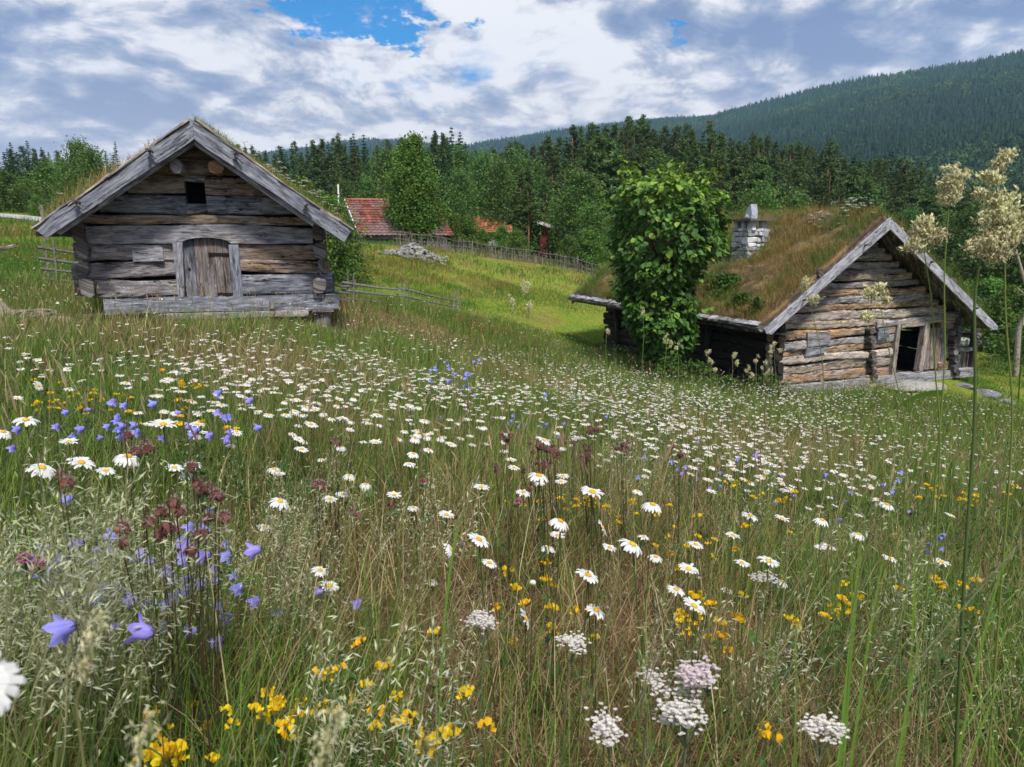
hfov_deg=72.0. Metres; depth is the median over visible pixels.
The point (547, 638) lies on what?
yellow vetch
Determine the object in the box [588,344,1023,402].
tall weeds
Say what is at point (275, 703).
yellow vetch
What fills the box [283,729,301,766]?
yellow vetch
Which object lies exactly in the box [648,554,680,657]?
daisy
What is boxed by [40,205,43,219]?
wooden post
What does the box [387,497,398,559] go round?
water avens
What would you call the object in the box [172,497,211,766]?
water avens
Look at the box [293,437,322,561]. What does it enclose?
daisy
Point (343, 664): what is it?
yellow vetch
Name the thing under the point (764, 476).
yellow vetch
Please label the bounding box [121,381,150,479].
daisy
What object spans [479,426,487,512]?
daisy
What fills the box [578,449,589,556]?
water avens
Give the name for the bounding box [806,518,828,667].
daisy
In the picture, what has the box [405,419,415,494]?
daisy
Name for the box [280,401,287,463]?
daisy
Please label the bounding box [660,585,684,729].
daisy
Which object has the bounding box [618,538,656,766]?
daisy
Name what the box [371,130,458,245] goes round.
leafy tree
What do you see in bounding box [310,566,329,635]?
daisy
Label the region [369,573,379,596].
water avens
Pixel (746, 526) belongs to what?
yellow vetch
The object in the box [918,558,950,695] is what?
daisy
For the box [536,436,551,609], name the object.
daisy
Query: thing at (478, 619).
yarrow
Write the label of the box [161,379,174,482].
daisy
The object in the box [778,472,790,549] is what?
daisy
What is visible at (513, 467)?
daisy
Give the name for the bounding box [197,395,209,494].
daisy
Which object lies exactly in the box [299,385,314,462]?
daisy
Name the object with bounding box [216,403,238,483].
daisy
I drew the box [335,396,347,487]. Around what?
daisy
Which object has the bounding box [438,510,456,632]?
daisy
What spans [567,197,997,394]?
turf house
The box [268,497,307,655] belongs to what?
daisy
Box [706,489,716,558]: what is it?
daisy
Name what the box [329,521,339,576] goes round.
water avens
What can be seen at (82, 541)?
harebell
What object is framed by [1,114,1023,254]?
background forest
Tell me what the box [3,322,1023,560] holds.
daisies
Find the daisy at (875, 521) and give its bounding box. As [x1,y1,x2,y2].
[867,498,883,559]
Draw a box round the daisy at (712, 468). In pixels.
[707,466,719,507]
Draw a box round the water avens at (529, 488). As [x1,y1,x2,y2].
[527,481,538,568]
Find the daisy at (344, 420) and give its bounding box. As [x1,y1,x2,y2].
[338,418,360,524]
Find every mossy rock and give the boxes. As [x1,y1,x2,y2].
[0,300,9,310]
[1,308,62,319]
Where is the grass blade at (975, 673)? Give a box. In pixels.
[957,518,1021,766]
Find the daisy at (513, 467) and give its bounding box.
[504,465,519,601]
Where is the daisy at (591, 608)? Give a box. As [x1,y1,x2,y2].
[584,604,605,762]
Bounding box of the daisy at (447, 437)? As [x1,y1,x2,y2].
[444,427,450,477]
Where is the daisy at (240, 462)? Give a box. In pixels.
[230,430,248,517]
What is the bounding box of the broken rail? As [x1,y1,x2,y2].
[0,244,18,250]
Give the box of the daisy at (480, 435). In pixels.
[477,419,484,479]
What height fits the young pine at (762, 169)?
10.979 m
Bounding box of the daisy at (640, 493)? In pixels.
[632,489,658,639]
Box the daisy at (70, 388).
[63,387,82,455]
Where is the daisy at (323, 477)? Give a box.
[318,459,328,518]
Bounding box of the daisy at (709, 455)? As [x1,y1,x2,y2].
[703,454,711,521]
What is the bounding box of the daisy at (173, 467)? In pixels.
[166,464,185,574]
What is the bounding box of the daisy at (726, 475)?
[720,474,731,533]
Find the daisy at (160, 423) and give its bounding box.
[149,419,205,745]
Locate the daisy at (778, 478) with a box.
[777,477,782,548]
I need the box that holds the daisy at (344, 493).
[335,492,349,556]
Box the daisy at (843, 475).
[837,473,850,544]
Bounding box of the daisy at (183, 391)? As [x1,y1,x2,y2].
[180,390,189,459]
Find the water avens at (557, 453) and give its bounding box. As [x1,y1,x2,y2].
[551,440,561,531]
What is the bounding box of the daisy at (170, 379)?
[165,377,182,445]
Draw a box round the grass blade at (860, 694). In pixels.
[850,548,886,766]
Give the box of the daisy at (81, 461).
[66,456,104,667]
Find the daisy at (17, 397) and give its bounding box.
[14,396,33,492]
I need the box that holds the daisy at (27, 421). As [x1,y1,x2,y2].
[12,416,77,686]
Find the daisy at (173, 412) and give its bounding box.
[170,411,176,482]
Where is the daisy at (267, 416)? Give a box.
[263,388,272,463]
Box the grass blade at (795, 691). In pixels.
[793,591,796,766]
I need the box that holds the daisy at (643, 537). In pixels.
[635,535,648,629]
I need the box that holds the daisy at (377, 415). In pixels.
[373,413,392,519]
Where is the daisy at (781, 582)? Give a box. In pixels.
[773,579,787,626]
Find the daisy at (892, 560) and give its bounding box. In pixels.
[868,554,896,672]
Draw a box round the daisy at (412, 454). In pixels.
[406,452,432,579]
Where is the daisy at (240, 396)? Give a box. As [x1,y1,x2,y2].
[235,394,260,495]
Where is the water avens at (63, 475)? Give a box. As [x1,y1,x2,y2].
[54,458,102,766]
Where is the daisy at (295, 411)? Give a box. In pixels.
[292,409,305,463]
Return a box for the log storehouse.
[31,115,353,326]
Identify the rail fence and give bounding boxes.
[36,236,77,281]
[333,272,464,311]
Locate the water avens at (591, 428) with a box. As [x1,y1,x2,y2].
[586,421,599,572]
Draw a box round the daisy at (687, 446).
[682,445,695,516]
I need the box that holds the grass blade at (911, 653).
[901,523,915,766]
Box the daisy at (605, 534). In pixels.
[585,520,606,703]
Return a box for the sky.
[0,0,1023,171]
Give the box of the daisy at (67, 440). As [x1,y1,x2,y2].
[58,438,85,566]
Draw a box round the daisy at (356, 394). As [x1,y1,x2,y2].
[355,393,361,447]
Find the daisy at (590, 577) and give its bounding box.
[576,569,597,728]
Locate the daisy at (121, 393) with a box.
[115,374,128,429]
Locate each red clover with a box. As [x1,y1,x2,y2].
[7,551,57,766]
[20,557,69,766]
[30,565,113,766]
[418,478,430,606]
[513,497,528,620]
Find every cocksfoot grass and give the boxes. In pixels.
[60,606,112,766]
[120,695,169,766]
[309,694,348,766]
[507,295,515,530]
[520,279,534,536]
[603,328,609,452]
[640,307,644,450]
[663,334,672,451]
[674,343,679,481]
[705,349,711,485]
[707,358,718,485]
[731,351,739,483]
[743,364,754,488]
[753,355,759,507]
[760,360,769,494]
[768,345,773,497]
[769,341,782,498]
[796,276,835,766]
[821,378,824,454]
[855,282,905,747]
[865,375,876,513]
[893,161,972,766]
[899,212,953,766]
[913,147,1023,766]
[986,260,1022,766]
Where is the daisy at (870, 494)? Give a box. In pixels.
[863,474,876,524]
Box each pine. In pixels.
[249,146,257,160]
[271,152,281,174]
[290,169,295,183]
[294,161,315,197]
[304,139,338,188]
[322,160,343,197]
[326,133,354,190]
[337,147,365,197]
[350,157,372,197]
[374,142,394,183]
[428,133,452,179]
[430,133,444,193]
[491,149,496,162]
[496,152,507,167]
[498,170,543,251]
[505,142,517,161]
[507,183,543,256]
[512,144,520,167]
[518,160,544,229]
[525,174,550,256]
[527,144,547,184]
[532,177,563,221]
[534,135,564,187]
[534,145,550,172]
[542,151,564,205]
[549,136,570,170]
[550,158,573,220]
[554,124,581,202]
[560,158,583,234]
[567,147,596,211]
[568,134,627,263]
[570,126,588,166]
[572,143,601,234]
[593,140,637,262]
[600,125,613,176]
[600,154,630,230]
[608,124,626,152]
[617,127,630,152]
[617,127,638,166]
[623,150,636,178]
[630,136,647,177]
[631,124,640,159]
[633,118,646,157]
[637,129,676,170]
[637,145,661,191]
[638,152,684,227]
[643,120,651,149]
[650,156,674,207]
[655,130,670,162]
[666,128,686,166]
[673,131,698,168]
[674,139,697,211]
[676,129,707,173]
[678,140,711,197]
[682,156,714,207]
[701,134,725,178]
[706,130,729,184]
[708,147,741,212]
[709,151,734,203]
[717,140,747,188]
[722,157,747,212]
[723,140,743,168]
[731,154,780,211]
[731,169,758,207]
[738,140,755,192]
[740,132,767,183]
[752,136,770,174]
[761,135,774,175]
[768,156,786,209]
[771,145,795,185]
[778,143,807,185]
[778,173,793,209]
[780,167,817,210]
[782,140,815,204]
[797,176,814,204]
[799,144,823,192]
[800,147,828,193]
[802,175,827,209]
[804,138,846,204]
[812,163,845,208]
[815,147,830,184]
[822,171,854,204]
[827,178,851,210]
[829,144,847,185]
[836,165,866,211]
[840,157,850,187]
[848,175,885,214]
[857,157,875,191]
[857,158,865,183]
[865,160,891,202]
[866,158,888,192]
[873,183,890,216]
[877,174,923,225]
[883,155,907,197]
[884,191,901,216]
[886,177,901,221]
[892,160,925,198]
[892,166,927,207]
[902,189,924,212]
[909,200,958,283]
[912,160,930,195]
[915,186,945,244]
[917,191,944,224]
[941,200,961,261]
[958,182,976,229]
[960,180,991,225]
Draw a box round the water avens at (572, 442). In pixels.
[564,438,576,527]
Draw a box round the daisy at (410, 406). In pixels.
[405,404,422,492]
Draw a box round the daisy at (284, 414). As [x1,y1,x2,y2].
[281,413,292,503]
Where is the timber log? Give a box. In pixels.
[959,338,1013,347]
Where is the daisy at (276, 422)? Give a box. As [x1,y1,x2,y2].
[268,391,281,466]
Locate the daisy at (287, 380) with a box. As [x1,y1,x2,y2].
[283,379,292,458]
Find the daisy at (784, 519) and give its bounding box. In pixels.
[775,514,789,629]
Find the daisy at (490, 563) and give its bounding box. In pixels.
[482,559,502,628]
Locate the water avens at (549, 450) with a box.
[544,444,555,602]
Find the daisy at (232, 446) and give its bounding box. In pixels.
[228,445,235,506]
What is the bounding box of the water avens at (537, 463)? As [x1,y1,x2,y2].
[534,456,548,607]
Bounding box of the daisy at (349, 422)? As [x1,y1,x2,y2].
[348,421,351,482]
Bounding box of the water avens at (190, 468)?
[184,453,222,766]
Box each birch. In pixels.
[40,157,78,212]
[46,134,94,204]
[65,140,113,195]
[328,175,358,210]
[348,171,382,198]
[361,140,399,198]
[432,141,481,209]
[439,162,487,245]
[451,144,509,238]
[471,153,531,248]
[503,146,540,257]
[524,156,559,257]
[540,201,569,260]
[541,162,615,261]
[565,198,621,267]
[729,187,763,213]
[737,175,791,214]
[773,183,817,212]
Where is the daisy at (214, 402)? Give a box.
[212,401,225,508]
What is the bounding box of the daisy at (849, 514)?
[847,486,855,551]
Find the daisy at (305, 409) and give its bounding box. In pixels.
[300,407,311,525]
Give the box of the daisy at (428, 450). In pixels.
[424,448,435,574]
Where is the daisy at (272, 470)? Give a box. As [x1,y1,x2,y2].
[266,467,293,580]
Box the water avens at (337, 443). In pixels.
[328,432,340,603]
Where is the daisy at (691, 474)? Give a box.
[680,473,692,555]
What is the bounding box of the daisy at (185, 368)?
[180,367,191,440]
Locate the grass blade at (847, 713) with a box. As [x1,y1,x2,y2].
[843,540,852,766]
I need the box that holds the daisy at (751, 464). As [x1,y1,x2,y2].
[747,463,758,528]
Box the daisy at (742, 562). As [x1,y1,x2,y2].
[734,559,749,691]
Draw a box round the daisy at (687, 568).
[678,562,698,697]
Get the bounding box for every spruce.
[3,148,13,209]
[7,142,22,209]
[14,152,23,185]
[18,146,30,179]
[22,141,37,206]
[39,147,52,210]
[112,142,120,165]
[263,150,268,167]
[276,146,290,180]
[288,143,298,180]
[295,153,309,180]
[304,144,311,183]
[309,144,324,198]
[320,153,332,200]
[322,142,334,190]
[340,161,354,193]
[347,138,355,182]
[348,133,357,184]
[359,134,371,177]
[429,130,442,199]
[435,148,452,215]
[436,132,447,195]
[445,127,456,168]
[445,145,455,214]
[457,132,465,162]
[561,137,573,170]
[592,126,600,209]
[661,130,675,172]
[699,131,707,156]
[766,141,781,197]
[849,155,857,173]
[922,178,933,213]
[952,189,965,216]
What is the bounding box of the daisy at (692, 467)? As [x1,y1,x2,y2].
[682,465,697,537]
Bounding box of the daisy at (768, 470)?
[758,469,770,545]
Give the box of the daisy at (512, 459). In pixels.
[505,457,516,543]
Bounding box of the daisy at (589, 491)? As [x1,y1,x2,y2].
[573,486,604,766]
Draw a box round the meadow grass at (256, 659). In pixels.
[0,261,1023,766]
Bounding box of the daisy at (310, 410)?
[309,409,318,473]
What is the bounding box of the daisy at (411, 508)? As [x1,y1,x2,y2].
[407,506,418,576]
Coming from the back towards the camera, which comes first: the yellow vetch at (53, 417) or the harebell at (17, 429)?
the yellow vetch at (53, 417)
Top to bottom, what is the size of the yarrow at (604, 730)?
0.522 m
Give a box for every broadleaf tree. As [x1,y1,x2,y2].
[888,204,925,235]
[920,209,994,274]
[923,199,1022,288]
[927,204,1023,331]
[962,207,1023,325]
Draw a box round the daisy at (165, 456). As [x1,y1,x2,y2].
[163,424,168,478]
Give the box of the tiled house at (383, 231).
[341,198,453,247]
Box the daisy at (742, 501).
[737,477,745,545]
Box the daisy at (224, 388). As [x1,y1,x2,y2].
[219,387,231,439]
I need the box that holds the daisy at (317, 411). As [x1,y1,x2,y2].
[311,389,321,455]
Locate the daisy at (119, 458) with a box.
[112,454,152,734]
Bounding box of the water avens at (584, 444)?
[582,438,592,517]
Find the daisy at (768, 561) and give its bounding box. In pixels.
[754,556,779,765]
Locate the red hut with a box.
[537,221,565,259]
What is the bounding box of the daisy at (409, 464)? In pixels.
[403,462,425,585]
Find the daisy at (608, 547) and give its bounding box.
[597,543,616,645]
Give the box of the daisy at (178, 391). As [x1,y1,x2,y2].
[173,390,188,460]
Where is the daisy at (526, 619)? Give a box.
[520,607,536,746]
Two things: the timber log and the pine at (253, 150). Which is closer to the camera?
the timber log
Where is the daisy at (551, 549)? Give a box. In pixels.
[541,545,569,633]
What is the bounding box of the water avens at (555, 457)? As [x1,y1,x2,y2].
[545,451,559,514]
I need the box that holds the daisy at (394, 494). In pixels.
[387,491,404,601]
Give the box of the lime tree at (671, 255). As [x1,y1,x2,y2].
[599,157,735,379]
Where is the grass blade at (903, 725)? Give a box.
[896,621,923,766]
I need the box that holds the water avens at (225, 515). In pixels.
[189,471,231,762]
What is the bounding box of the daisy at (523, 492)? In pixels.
[516,489,529,629]
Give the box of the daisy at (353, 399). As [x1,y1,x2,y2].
[349,398,356,470]
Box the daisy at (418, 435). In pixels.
[413,433,422,498]
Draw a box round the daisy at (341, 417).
[337,416,346,528]
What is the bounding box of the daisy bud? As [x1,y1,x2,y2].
[529,580,535,756]
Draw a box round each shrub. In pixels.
[0,169,34,212]
[9,176,52,213]
[17,159,75,214]
[25,195,46,215]
[291,175,375,275]
[308,190,383,283]
[436,210,473,246]
[448,214,492,251]
[473,229,494,253]
[485,225,517,254]
[498,228,532,257]
[552,235,585,267]
[568,225,611,272]
[957,276,1023,338]
[958,284,1023,354]
[979,307,1023,364]
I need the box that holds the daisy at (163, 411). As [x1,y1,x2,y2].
[159,410,176,487]
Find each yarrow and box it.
[460,610,510,765]
[544,630,595,766]
[564,436,583,548]
[584,702,627,766]
[615,667,678,766]
[650,651,720,766]
[650,673,717,766]
[734,570,780,763]
[796,711,849,766]
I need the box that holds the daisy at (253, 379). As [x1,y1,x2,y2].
[248,378,265,473]
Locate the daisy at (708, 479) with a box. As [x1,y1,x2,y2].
[704,478,712,562]
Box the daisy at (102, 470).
[96,467,135,571]
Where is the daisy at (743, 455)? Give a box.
[740,453,746,513]
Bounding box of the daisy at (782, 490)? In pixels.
[778,488,788,539]
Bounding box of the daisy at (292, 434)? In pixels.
[289,432,298,480]
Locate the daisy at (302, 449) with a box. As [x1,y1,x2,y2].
[294,447,324,566]
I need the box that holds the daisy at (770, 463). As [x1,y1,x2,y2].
[761,461,772,520]
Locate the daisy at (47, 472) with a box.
[25,463,83,736]
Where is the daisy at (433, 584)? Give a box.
[425,578,437,601]
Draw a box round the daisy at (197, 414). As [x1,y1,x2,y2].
[193,413,209,482]
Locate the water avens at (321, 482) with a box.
[319,476,329,567]
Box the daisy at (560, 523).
[543,518,568,760]
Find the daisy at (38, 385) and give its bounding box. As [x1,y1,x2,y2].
[33,381,51,479]
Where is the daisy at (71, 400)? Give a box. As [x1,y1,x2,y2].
[65,369,78,453]
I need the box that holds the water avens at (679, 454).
[670,442,684,609]
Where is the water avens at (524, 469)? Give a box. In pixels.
[520,462,532,516]
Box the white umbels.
[0,253,1022,460]
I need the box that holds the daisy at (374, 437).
[369,415,378,486]
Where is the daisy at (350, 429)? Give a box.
[346,427,355,490]
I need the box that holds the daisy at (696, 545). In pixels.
[687,541,703,628]
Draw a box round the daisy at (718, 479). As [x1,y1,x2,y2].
[709,477,721,524]
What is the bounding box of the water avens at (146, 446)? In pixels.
[122,422,154,719]
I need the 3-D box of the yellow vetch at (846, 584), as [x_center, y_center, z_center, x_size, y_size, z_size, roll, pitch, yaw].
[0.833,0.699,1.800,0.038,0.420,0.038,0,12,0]
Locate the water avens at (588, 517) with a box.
[580,457,589,568]
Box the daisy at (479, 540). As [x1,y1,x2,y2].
[467,533,499,764]
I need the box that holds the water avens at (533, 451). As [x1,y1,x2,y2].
[528,437,538,547]
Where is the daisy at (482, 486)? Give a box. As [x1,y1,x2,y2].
[472,484,489,649]
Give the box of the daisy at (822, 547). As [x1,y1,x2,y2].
[814,544,824,636]
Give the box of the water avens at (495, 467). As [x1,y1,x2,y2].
[493,459,501,535]
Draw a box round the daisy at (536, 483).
[534,482,547,634]
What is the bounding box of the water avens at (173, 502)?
[151,487,184,766]
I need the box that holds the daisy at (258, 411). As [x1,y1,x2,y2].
[254,410,268,486]
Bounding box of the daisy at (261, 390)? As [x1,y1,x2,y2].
[257,389,264,450]
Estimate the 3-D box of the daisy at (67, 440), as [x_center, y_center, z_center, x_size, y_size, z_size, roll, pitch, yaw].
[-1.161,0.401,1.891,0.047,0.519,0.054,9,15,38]
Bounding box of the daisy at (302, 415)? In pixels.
[300,414,312,500]
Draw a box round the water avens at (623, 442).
[614,438,627,580]
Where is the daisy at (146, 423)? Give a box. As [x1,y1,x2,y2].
[142,422,154,499]
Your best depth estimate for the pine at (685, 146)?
67.80 m
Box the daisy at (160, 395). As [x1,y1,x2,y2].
[156,394,169,448]
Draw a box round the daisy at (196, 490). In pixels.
[184,462,209,573]
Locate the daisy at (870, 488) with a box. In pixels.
[865,487,873,543]
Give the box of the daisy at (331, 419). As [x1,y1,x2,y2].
[328,417,338,491]
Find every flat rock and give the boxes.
[956,383,972,388]
[977,389,1001,398]
[999,398,1015,404]
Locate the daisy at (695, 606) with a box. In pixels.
[683,596,704,766]
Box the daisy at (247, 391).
[245,389,252,446]
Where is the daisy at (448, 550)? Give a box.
[443,543,454,669]
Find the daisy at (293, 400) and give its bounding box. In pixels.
[289,399,297,463]
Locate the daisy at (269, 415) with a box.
[263,413,281,517]
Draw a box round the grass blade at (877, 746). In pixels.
[863,725,907,766]
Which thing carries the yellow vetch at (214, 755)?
on the ground at (568, 322)
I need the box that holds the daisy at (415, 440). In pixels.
[410,437,419,564]
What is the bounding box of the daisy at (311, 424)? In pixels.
[305,421,321,563]
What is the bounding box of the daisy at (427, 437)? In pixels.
[423,436,430,478]
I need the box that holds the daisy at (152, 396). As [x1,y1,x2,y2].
[149,395,159,481]
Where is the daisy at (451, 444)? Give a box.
[445,442,458,566]
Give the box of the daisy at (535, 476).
[528,472,567,743]
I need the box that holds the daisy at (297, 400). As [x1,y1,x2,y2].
[295,399,307,510]
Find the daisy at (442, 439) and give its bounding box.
[436,437,444,480]
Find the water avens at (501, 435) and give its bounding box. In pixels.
[498,428,513,596]
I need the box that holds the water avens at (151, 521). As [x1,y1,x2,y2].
[112,506,168,765]
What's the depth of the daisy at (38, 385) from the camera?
2.73 m
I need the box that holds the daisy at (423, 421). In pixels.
[419,419,429,502]
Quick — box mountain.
[104,71,1023,190]
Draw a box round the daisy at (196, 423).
[190,421,205,546]
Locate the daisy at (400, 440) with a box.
[397,438,402,476]
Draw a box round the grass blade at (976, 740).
[967,677,1009,766]
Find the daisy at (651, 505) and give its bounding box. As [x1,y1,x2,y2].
[630,502,661,733]
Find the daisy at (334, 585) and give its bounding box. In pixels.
[321,581,338,655]
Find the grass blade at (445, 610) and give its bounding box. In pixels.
[437,505,467,763]
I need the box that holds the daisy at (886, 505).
[877,502,902,678]
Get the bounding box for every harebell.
[6,444,26,489]
[11,426,32,506]
[41,614,96,766]
[50,553,74,653]
[51,423,63,464]
[60,494,90,534]
[61,409,77,482]
[66,537,116,614]
[68,432,84,501]
[74,425,92,507]
[83,407,103,460]
[85,589,104,625]
[97,435,114,486]
[101,528,154,668]
[102,424,128,503]
[106,398,131,489]
[106,622,131,679]
[110,417,132,510]
[114,413,136,497]
[115,428,148,539]
[115,429,127,512]
[115,434,135,482]
[117,422,136,517]
[119,402,136,482]
[122,591,168,674]
[122,612,164,766]
[129,422,146,519]
[131,428,151,500]
[135,548,148,621]
[147,400,166,520]
[153,619,179,641]
[156,562,171,668]
[157,434,184,523]
[158,600,173,612]
[168,591,186,618]
[174,409,197,490]
[174,539,230,715]
[176,585,191,613]
[177,556,212,620]
[181,621,225,717]
[182,521,216,658]
[185,422,210,560]
[188,433,208,506]
[190,426,203,544]
[195,549,250,758]
[197,425,220,565]
[198,523,236,711]
[203,432,224,540]
[207,634,223,702]
[212,389,242,548]
[212,408,245,570]
[213,600,241,671]
[220,413,246,567]
[220,550,245,664]
[220,611,243,666]
[221,434,241,546]
[223,440,234,528]
[225,428,247,534]
[227,413,253,552]
[228,571,237,610]
[228,582,261,680]
[244,542,289,697]
[245,397,269,558]
[245,596,277,672]
[250,423,264,567]
[314,586,333,657]
[350,598,363,635]
[753,452,758,533]
[821,473,828,542]
[890,478,899,542]
[896,470,903,546]
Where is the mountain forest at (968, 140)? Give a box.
[248,49,1023,207]
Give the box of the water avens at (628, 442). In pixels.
[620,438,631,563]
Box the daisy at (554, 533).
[550,531,564,628]
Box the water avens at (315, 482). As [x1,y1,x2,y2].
[311,477,324,633]
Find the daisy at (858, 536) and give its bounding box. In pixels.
[845,532,863,626]
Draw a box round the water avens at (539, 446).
[535,438,545,595]
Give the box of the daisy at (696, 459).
[692,401,703,540]
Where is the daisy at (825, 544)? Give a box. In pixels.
[813,542,835,633]
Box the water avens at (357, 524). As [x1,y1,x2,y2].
[353,512,361,550]
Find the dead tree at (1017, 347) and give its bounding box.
[1012,249,1023,376]
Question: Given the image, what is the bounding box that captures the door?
[183,238,232,295]
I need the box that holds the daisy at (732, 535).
[718,532,739,610]
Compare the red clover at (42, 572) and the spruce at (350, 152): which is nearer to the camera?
the red clover at (42, 572)
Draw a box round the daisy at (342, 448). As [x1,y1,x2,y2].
[336,446,345,556]
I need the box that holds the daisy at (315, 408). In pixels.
[311,406,323,525]
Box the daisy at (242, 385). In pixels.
[238,384,256,454]
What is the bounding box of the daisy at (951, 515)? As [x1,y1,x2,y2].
[938,512,954,586]
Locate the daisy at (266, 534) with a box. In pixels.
[258,524,276,568]
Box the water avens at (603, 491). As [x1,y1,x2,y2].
[590,486,605,596]
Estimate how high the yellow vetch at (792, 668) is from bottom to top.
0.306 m
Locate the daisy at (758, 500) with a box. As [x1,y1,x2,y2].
[755,475,762,547]
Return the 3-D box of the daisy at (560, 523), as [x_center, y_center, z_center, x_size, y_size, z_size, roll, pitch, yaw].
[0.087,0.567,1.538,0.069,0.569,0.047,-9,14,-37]
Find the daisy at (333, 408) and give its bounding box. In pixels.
[330,386,336,431]
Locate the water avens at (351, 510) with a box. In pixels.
[349,504,360,595]
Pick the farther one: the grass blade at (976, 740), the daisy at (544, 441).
the daisy at (544, 441)
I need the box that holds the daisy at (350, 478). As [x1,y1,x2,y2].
[342,474,354,594]
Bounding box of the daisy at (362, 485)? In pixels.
[358,483,370,591]
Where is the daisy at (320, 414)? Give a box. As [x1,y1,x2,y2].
[319,413,327,468]
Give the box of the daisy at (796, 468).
[793,467,799,550]
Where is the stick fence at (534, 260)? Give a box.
[393,230,600,275]
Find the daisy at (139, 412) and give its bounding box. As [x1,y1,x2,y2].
[133,411,160,483]
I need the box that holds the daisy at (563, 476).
[554,474,568,584]
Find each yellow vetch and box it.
[47,391,60,446]
[47,399,58,449]
[76,406,88,452]
[86,398,100,465]
[133,749,154,765]
[142,744,162,762]
[143,705,159,745]
[144,751,160,766]
[149,737,172,766]
[155,722,173,766]
[159,741,180,766]
[160,368,169,453]
[160,752,179,766]
[164,739,188,763]
[165,419,177,494]
[165,747,185,761]
[171,752,189,766]
[174,421,190,513]
[177,414,188,500]
[178,382,186,435]
[178,422,194,512]
[189,700,207,760]
[197,419,214,534]
[197,432,205,509]
[200,720,215,763]
[205,752,219,766]
[217,704,232,761]
[224,425,234,539]
[224,718,239,766]
[232,426,244,519]
[248,702,266,766]
[256,711,271,759]
[258,686,278,766]
[262,710,277,762]
[266,693,283,746]
[267,695,291,766]
[267,700,284,757]
[275,716,294,766]
[277,722,295,759]
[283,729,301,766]
[287,708,303,766]
[292,697,312,766]
[304,704,324,766]
[312,667,332,765]
[317,698,331,747]
[318,667,339,766]
[323,705,339,758]
[330,662,353,763]
[347,693,363,764]
[350,636,375,766]
[359,679,374,766]
[365,702,386,766]
[368,719,383,766]
[375,656,393,766]
[389,690,403,766]
[390,714,406,766]
[396,709,419,766]
[408,713,422,764]
[415,736,435,766]
[418,728,431,762]
[427,626,448,766]
[430,726,449,766]
[442,722,460,766]
[456,685,478,766]
[475,717,496,766]
[492,603,505,704]
[499,565,522,717]
[508,637,517,672]
[509,583,521,655]
[518,598,532,703]
[538,558,551,691]
[539,575,551,682]
[542,602,558,731]
[542,622,557,743]
[544,579,566,725]
[546,626,558,696]
[569,605,581,697]
[572,504,580,567]
[573,497,579,567]
[580,502,586,561]
[582,496,589,580]
[582,603,597,733]
[587,634,598,691]
[592,498,603,586]
[601,503,612,583]
[602,505,608,570]
[612,519,622,565]
[628,499,636,594]
[651,543,658,590]
[652,513,660,576]
[660,533,670,601]
[664,503,672,561]
[669,525,677,578]
[670,608,688,698]
[671,610,687,700]
[672,616,686,750]
[674,565,679,632]
[674,626,691,756]
[680,544,690,597]
[680,591,704,766]
[683,615,706,750]
[688,534,701,617]
[691,609,701,666]
[692,513,701,580]
[697,633,714,740]
[701,541,712,600]
[701,600,716,754]
[705,616,731,764]
[706,537,717,612]
[706,631,727,766]
[707,553,716,611]
[711,618,726,735]
[716,480,728,581]
[718,646,733,750]
[721,613,745,751]
[725,591,750,740]
[726,546,739,632]
[727,484,735,547]
[739,522,750,631]
[741,479,750,581]
[746,494,756,554]
[754,491,764,566]
[756,721,771,766]
[757,730,766,766]
[758,475,768,544]
[760,729,782,766]
[769,498,781,587]
[773,614,792,724]
[776,498,785,559]
[778,496,792,610]
[782,530,793,583]
[783,615,798,699]
[785,621,801,729]
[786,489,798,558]
[812,611,831,707]
[822,602,840,712]
[823,594,847,717]
[826,612,839,688]
[831,580,849,699]
[832,602,850,713]
[832,607,850,711]
[838,592,863,719]
[882,585,904,707]
[908,495,921,575]
[915,580,945,726]
[916,574,940,697]
[917,483,929,560]
[920,487,935,573]
[923,495,939,594]
[938,494,946,546]
[938,583,968,734]
[939,580,966,723]
[941,604,965,730]
[948,497,960,567]
[950,491,966,575]
[952,607,979,739]
[955,498,967,568]
[962,494,978,564]
[962,577,982,674]
[967,493,978,565]
[981,499,993,558]
[989,491,1005,581]
[1006,484,1019,581]
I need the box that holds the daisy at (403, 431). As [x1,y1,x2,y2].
[401,430,410,520]
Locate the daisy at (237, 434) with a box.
[232,432,251,538]
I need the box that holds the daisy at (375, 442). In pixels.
[370,439,385,565]
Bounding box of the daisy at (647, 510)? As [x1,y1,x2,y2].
[642,469,650,559]
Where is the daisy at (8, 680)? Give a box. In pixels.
[0,653,26,715]
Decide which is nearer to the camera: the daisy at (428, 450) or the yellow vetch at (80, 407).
the daisy at (428, 450)
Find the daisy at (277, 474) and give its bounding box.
[273,471,287,560]
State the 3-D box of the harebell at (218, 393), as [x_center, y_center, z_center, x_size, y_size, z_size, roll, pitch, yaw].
[-0.961,0.315,2.426,0.086,0.605,0.058,-5,13,-23]
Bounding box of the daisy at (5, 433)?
[0,430,12,577]
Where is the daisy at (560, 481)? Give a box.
[555,479,566,631]
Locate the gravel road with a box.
[0,213,44,220]
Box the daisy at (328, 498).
[322,495,343,610]
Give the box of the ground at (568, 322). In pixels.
[0,212,1023,766]
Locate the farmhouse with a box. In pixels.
[474,216,511,249]
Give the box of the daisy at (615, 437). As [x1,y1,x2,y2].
[611,436,616,482]
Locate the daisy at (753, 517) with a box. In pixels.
[735,512,757,681]
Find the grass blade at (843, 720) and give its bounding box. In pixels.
[837,541,860,766]
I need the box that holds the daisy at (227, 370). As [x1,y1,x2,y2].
[223,369,235,422]
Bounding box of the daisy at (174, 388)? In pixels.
[169,387,182,441]

